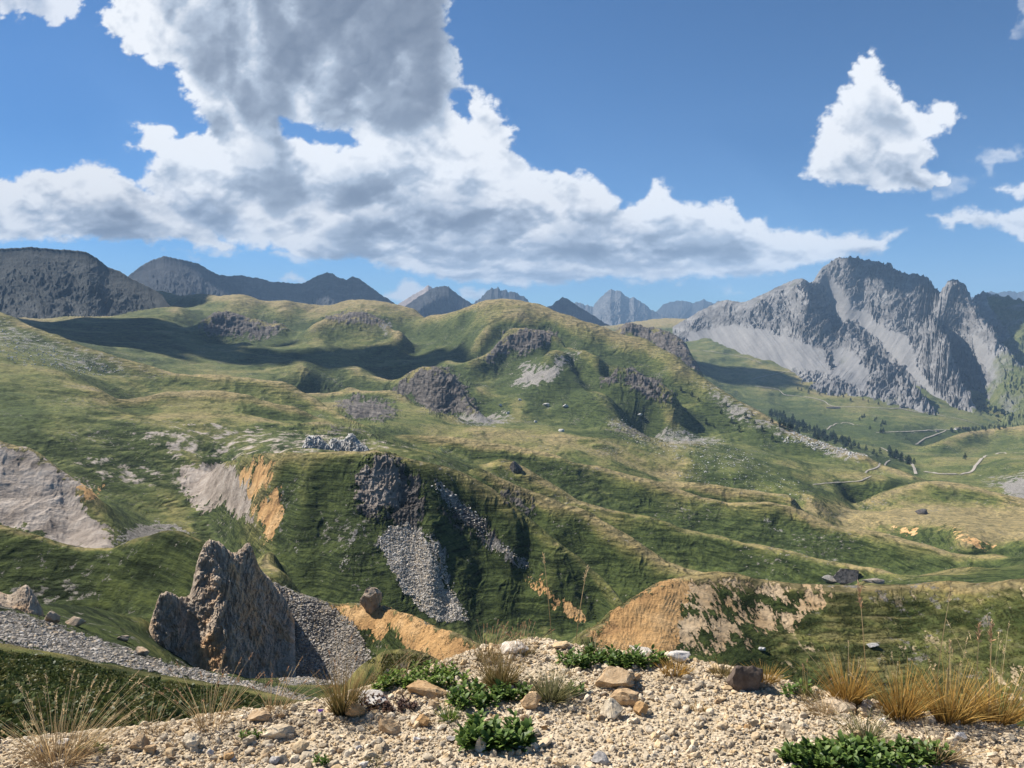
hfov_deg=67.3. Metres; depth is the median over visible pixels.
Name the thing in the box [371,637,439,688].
grass tuft
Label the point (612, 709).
stone
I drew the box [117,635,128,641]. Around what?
boulder
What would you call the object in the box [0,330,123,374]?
scree
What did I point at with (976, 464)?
road
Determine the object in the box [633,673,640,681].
stone
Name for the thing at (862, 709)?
stone
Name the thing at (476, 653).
grass tuft
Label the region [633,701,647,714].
stone
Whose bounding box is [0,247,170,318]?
mountain
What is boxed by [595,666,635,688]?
stone
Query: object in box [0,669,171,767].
grass tuft
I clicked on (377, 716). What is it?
stone
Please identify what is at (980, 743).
stone
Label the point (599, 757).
stone
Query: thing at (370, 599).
boulder
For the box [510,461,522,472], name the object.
boulder
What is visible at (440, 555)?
scree
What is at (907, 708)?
grass tuft
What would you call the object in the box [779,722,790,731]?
stone
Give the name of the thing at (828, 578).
boulder
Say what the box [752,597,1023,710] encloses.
grass
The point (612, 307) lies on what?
mountain
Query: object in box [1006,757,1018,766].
stone
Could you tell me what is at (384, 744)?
stone
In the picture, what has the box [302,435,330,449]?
rock outcrop
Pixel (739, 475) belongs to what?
scree
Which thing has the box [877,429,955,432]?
path
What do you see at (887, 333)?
mountain
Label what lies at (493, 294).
mountain
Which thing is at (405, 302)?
cloud
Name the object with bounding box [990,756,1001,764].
stone
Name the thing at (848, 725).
grass tuft
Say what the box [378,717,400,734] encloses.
stone
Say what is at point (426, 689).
stone
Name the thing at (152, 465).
terrain
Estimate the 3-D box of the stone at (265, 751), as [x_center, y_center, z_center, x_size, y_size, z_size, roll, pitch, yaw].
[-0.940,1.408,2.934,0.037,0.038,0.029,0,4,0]
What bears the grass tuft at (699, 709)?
on the ground at (502, 759)
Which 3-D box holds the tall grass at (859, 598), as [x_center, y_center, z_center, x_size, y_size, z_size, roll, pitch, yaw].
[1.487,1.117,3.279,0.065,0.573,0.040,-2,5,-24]
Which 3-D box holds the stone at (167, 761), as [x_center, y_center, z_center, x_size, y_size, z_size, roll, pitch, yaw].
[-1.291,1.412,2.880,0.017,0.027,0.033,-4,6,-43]
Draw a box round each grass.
[239,679,272,724]
[542,552,551,639]
[575,566,588,647]
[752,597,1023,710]
[856,579,867,707]
[934,586,952,711]
[946,639,951,713]
[974,622,981,723]
[987,621,995,718]
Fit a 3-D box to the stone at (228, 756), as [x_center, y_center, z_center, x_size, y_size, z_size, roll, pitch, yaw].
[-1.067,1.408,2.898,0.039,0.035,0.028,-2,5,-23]
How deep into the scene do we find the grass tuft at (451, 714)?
3.19 m
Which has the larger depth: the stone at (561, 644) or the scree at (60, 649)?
the scree at (60, 649)
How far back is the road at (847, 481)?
1095.18 m
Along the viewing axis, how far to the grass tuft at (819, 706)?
3.27 m
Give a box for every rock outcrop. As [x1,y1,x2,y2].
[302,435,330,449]
[328,433,368,451]
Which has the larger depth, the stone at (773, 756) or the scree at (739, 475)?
the scree at (739, 475)
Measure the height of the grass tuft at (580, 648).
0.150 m
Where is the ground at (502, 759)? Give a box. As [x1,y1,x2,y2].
[0,638,1023,767]
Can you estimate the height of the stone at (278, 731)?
0.060 m
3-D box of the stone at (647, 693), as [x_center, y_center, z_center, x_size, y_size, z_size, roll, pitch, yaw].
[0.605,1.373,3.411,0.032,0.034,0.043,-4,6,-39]
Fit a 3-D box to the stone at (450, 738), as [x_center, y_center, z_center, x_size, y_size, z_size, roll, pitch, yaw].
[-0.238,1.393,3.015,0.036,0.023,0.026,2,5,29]
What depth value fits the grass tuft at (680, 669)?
3.62 m
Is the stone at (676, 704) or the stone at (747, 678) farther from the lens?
the stone at (747, 678)
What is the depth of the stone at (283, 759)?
2.88 m
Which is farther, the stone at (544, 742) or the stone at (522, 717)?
the stone at (522, 717)
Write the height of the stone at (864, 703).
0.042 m
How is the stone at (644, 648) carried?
on the ground at (502, 759)
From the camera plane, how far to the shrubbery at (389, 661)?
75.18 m
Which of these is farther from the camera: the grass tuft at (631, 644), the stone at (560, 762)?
the grass tuft at (631, 644)
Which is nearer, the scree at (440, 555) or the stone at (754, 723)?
the stone at (754, 723)
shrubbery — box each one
[0,650,303,738]
[366,652,428,683]
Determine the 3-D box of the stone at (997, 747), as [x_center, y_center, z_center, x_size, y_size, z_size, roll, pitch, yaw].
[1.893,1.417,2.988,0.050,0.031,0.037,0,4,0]
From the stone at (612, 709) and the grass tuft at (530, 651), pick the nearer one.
the stone at (612, 709)
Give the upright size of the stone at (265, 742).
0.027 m
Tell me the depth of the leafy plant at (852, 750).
2.88 m
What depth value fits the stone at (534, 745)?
2.95 m
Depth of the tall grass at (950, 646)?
3.19 m
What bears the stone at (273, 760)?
on the ground at (502, 759)
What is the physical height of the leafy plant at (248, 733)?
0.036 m
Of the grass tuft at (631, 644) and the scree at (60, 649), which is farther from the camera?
the scree at (60, 649)
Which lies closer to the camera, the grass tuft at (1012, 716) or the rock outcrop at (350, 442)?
the grass tuft at (1012, 716)
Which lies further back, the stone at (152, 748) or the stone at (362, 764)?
the stone at (152, 748)
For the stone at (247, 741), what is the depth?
3.00 m
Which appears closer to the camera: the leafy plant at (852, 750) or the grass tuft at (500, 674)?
the leafy plant at (852, 750)
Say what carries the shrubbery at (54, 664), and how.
on the terrain at (152, 465)
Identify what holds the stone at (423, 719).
on the ground at (502, 759)
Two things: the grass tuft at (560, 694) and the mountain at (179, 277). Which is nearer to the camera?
the grass tuft at (560, 694)
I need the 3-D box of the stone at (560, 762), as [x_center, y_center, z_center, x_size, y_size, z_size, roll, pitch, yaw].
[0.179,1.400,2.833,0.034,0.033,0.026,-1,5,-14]
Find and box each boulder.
[44,611,60,623]
[65,616,85,626]
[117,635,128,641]
[135,646,149,655]
[360,587,381,613]
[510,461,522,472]
[822,575,835,582]
[833,568,858,583]
[862,578,884,583]
[866,643,878,647]
[915,509,927,513]
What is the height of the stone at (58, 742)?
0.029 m
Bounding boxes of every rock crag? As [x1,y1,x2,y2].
[0,585,44,615]
[149,539,295,678]
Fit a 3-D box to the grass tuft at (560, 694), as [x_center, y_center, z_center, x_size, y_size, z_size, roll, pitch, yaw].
[0.180,1.305,3.355,0.376,0.183,0.360,-3,5,-33]
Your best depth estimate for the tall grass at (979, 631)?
3.14 m
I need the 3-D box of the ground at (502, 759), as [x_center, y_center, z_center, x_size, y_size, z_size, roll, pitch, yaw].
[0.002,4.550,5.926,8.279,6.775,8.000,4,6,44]
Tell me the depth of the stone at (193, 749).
2.95 m
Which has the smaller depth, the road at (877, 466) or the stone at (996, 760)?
the stone at (996, 760)
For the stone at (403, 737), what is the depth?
3.03 m
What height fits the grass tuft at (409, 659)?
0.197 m
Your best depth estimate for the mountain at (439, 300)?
7939.82 m
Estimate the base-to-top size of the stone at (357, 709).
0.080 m
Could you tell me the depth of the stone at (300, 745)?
2.95 m
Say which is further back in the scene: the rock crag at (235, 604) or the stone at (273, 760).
the rock crag at (235, 604)
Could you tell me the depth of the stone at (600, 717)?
3.20 m
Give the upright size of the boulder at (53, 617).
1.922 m
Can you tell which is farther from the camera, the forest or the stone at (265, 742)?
the forest
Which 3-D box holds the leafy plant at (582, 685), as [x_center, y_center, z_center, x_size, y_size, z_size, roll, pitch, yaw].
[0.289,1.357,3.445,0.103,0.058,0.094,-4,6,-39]
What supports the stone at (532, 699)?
on the ground at (502, 759)
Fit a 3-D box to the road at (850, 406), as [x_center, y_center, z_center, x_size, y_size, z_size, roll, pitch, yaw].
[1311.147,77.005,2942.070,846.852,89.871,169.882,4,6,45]
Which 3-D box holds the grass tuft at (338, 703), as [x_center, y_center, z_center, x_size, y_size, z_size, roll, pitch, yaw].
[-0.700,1.244,3.244,0.339,0.337,0.345,-1,4,-9]
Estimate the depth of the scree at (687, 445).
1129.58 m
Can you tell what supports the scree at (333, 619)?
on the terrain at (152, 465)
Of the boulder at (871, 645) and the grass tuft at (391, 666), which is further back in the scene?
the boulder at (871, 645)
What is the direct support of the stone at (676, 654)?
on the ground at (502, 759)
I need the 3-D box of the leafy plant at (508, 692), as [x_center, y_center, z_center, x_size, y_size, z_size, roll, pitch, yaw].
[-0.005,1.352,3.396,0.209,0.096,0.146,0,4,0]
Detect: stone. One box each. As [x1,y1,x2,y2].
[57,738,70,745]
[93,756,98,761]
[111,754,119,761]
[129,734,149,749]
[144,744,156,754]
[164,757,170,764]
[165,742,172,747]
[181,732,201,748]
[190,746,198,753]
[207,749,213,755]
[224,752,233,760]
[242,736,254,746]
[247,710,269,721]
[259,724,294,738]
[261,748,269,754]
[262,739,272,746]
[269,756,279,764]
[278,754,287,763]
[279,712,286,717]
[292,738,309,752]
[328,760,339,767]
[345,700,365,716]
[358,689,388,705]
[359,761,368,767]
[374,712,382,720]
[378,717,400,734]
[381,742,387,748]
[400,733,407,741]
[406,680,447,699]
[416,714,429,726]
[428,700,438,708]
[446,736,454,740]
[474,736,485,752]
[500,641,528,654]
[520,691,541,709]
[520,715,528,720]
[529,742,538,749]
[536,737,551,748]
[552,641,569,648]
[556,758,564,767]
[591,751,608,764]
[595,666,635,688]
[597,714,603,720]
[600,697,623,719]
[610,688,638,706]
[629,645,650,654]
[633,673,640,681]
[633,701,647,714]
[643,690,653,696]
[667,650,690,661]
[672,702,679,707]
[714,698,721,703]
[726,665,762,691]
[748,719,758,726]
[769,752,777,762]
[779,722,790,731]
[784,730,795,739]
[821,697,856,712]
[857,706,869,714]
[862,699,873,707]
[954,732,966,740]
[975,741,983,747]
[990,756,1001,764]
[991,735,998,741]
[993,744,1006,751]
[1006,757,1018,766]
[1011,749,1019,754]
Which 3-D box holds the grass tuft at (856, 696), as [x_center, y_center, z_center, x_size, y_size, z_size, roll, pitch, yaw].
[1.454,1.278,3.365,0.473,0.250,0.405,-2,5,-26]
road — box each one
[758,386,979,424]
[813,476,870,484]
[864,460,889,472]
[881,447,916,473]
[923,452,1023,473]
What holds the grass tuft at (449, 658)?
on the ground at (502, 759)
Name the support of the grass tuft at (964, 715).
on the ground at (502, 759)
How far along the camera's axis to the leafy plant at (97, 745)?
2.99 m
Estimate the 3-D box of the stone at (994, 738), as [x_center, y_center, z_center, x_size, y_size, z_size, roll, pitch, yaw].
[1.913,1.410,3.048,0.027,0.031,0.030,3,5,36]
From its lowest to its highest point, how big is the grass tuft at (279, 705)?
0.206 m
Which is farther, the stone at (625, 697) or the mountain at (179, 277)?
the mountain at (179, 277)
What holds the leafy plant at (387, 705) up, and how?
on the ground at (502, 759)
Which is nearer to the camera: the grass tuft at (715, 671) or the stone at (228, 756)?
the stone at (228, 756)
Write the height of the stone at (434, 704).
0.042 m
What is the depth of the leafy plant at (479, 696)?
3.33 m
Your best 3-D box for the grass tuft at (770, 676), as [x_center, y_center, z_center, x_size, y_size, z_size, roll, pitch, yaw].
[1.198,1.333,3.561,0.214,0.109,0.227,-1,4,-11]
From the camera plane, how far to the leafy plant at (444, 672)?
3.53 m
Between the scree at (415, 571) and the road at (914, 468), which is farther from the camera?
the road at (914, 468)
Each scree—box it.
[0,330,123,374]
[0,610,305,700]
[273,582,371,684]
[378,522,467,622]
[425,534,468,620]
[431,483,528,568]
[607,419,753,467]
[672,454,810,501]
[782,432,867,457]
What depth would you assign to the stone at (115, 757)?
2.90 m
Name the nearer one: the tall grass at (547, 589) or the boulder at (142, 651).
the tall grass at (547, 589)
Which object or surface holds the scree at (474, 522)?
on the terrain at (152, 465)
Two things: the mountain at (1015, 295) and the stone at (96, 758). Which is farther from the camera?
the mountain at (1015, 295)
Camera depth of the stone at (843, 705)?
3.29 m
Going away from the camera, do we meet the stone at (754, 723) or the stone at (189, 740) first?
the stone at (189, 740)
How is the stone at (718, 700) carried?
on the ground at (502, 759)
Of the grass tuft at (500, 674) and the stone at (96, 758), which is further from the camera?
the grass tuft at (500, 674)
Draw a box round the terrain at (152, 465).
[0,291,1023,727]
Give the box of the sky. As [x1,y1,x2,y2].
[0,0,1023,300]
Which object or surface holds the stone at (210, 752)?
on the ground at (502, 759)
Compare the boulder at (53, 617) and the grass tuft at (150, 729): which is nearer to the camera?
the grass tuft at (150, 729)
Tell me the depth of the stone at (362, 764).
2.84 m
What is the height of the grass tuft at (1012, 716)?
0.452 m
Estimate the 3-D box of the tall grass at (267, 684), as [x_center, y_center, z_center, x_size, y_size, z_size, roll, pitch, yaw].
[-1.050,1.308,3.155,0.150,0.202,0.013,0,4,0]
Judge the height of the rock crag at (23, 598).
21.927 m
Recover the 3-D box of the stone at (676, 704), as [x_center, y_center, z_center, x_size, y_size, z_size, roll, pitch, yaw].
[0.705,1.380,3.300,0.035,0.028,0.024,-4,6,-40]
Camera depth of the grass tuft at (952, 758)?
2.88 m
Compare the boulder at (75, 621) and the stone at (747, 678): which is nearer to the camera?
the stone at (747, 678)
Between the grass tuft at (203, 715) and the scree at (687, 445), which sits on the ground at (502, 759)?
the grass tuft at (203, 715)
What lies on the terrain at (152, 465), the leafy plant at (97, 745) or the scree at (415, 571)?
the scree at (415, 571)
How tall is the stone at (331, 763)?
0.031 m
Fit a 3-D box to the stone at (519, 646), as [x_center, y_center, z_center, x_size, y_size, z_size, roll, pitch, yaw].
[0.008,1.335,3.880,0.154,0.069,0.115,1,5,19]
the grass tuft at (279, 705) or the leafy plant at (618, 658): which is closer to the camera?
the grass tuft at (279, 705)
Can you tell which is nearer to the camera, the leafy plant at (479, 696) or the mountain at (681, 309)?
the leafy plant at (479, 696)
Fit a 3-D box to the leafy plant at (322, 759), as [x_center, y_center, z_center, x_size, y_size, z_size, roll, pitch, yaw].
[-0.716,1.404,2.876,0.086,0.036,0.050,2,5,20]
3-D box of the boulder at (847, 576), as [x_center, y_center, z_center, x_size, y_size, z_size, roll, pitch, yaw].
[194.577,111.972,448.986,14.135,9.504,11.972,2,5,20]
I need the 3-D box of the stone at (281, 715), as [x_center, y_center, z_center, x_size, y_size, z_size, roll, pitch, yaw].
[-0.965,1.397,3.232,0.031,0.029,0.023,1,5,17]
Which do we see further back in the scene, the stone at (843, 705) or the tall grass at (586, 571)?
the tall grass at (586, 571)
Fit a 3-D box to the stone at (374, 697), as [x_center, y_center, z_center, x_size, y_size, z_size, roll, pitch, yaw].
[-0.605,1.377,3.363,0.140,0.046,0.111,0,4,0]
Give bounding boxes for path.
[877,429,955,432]
[916,430,945,443]
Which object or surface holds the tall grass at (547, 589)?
on the ground at (502, 759)
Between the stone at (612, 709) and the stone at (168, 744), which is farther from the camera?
the stone at (612, 709)
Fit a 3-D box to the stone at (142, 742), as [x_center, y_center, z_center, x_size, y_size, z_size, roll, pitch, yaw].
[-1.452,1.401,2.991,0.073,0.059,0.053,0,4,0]
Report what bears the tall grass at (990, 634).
on the ground at (502, 759)
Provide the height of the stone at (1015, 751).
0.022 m
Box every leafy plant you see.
[74,742,111,752]
[238,728,265,739]
[311,752,329,764]
[359,693,417,712]
[371,659,470,691]
[445,677,504,710]
[453,708,537,751]
[490,677,532,701]
[555,642,669,668]
[565,680,584,695]
[774,729,956,767]
[779,677,812,696]
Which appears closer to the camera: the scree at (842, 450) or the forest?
the scree at (842, 450)
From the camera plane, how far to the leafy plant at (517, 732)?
2.96 m
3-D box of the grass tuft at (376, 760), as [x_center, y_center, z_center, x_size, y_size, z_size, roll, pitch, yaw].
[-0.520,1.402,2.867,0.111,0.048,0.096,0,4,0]
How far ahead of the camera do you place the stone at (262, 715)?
3.21 m
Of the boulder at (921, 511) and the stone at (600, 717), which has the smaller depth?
the stone at (600, 717)
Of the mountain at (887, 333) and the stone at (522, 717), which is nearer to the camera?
the stone at (522, 717)
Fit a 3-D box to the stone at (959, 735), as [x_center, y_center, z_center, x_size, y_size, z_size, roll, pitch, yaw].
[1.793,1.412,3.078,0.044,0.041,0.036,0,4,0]
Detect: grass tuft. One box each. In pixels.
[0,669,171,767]
[124,686,198,738]
[142,646,262,731]
[249,658,331,716]
[305,631,381,716]
[365,753,386,766]
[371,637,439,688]
[385,633,435,676]
[429,644,468,667]
[433,701,463,723]
[462,632,537,688]
[467,620,521,662]
[501,619,554,656]
[518,659,602,705]
[577,629,616,656]
[619,628,665,661]
[654,655,698,677]
[688,697,713,712]
[702,659,734,677]
[743,660,791,683]
[780,660,842,701]
[788,685,844,716]
[793,641,886,705]
[811,702,904,740]
[848,652,962,721]
[896,637,1018,725]
[896,717,988,767]
[935,614,1023,726]
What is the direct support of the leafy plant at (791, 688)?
on the ground at (502, 759)
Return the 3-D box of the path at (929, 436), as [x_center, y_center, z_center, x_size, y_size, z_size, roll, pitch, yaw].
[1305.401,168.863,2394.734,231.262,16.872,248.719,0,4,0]
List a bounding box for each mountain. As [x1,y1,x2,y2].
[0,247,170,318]
[128,256,394,304]
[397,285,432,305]
[405,286,472,316]
[474,287,528,303]
[548,297,609,325]
[575,289,669,325]
[656,299,718,318]
[673,256,1023,427]
[971,291,1023,300]
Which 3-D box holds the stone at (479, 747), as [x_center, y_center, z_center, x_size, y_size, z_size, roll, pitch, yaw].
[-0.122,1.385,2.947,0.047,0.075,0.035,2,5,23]
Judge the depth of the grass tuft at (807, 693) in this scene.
3.37 m
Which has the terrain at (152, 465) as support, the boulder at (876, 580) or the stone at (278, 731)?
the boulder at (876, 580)
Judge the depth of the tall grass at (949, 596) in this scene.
3.18 m
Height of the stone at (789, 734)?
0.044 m

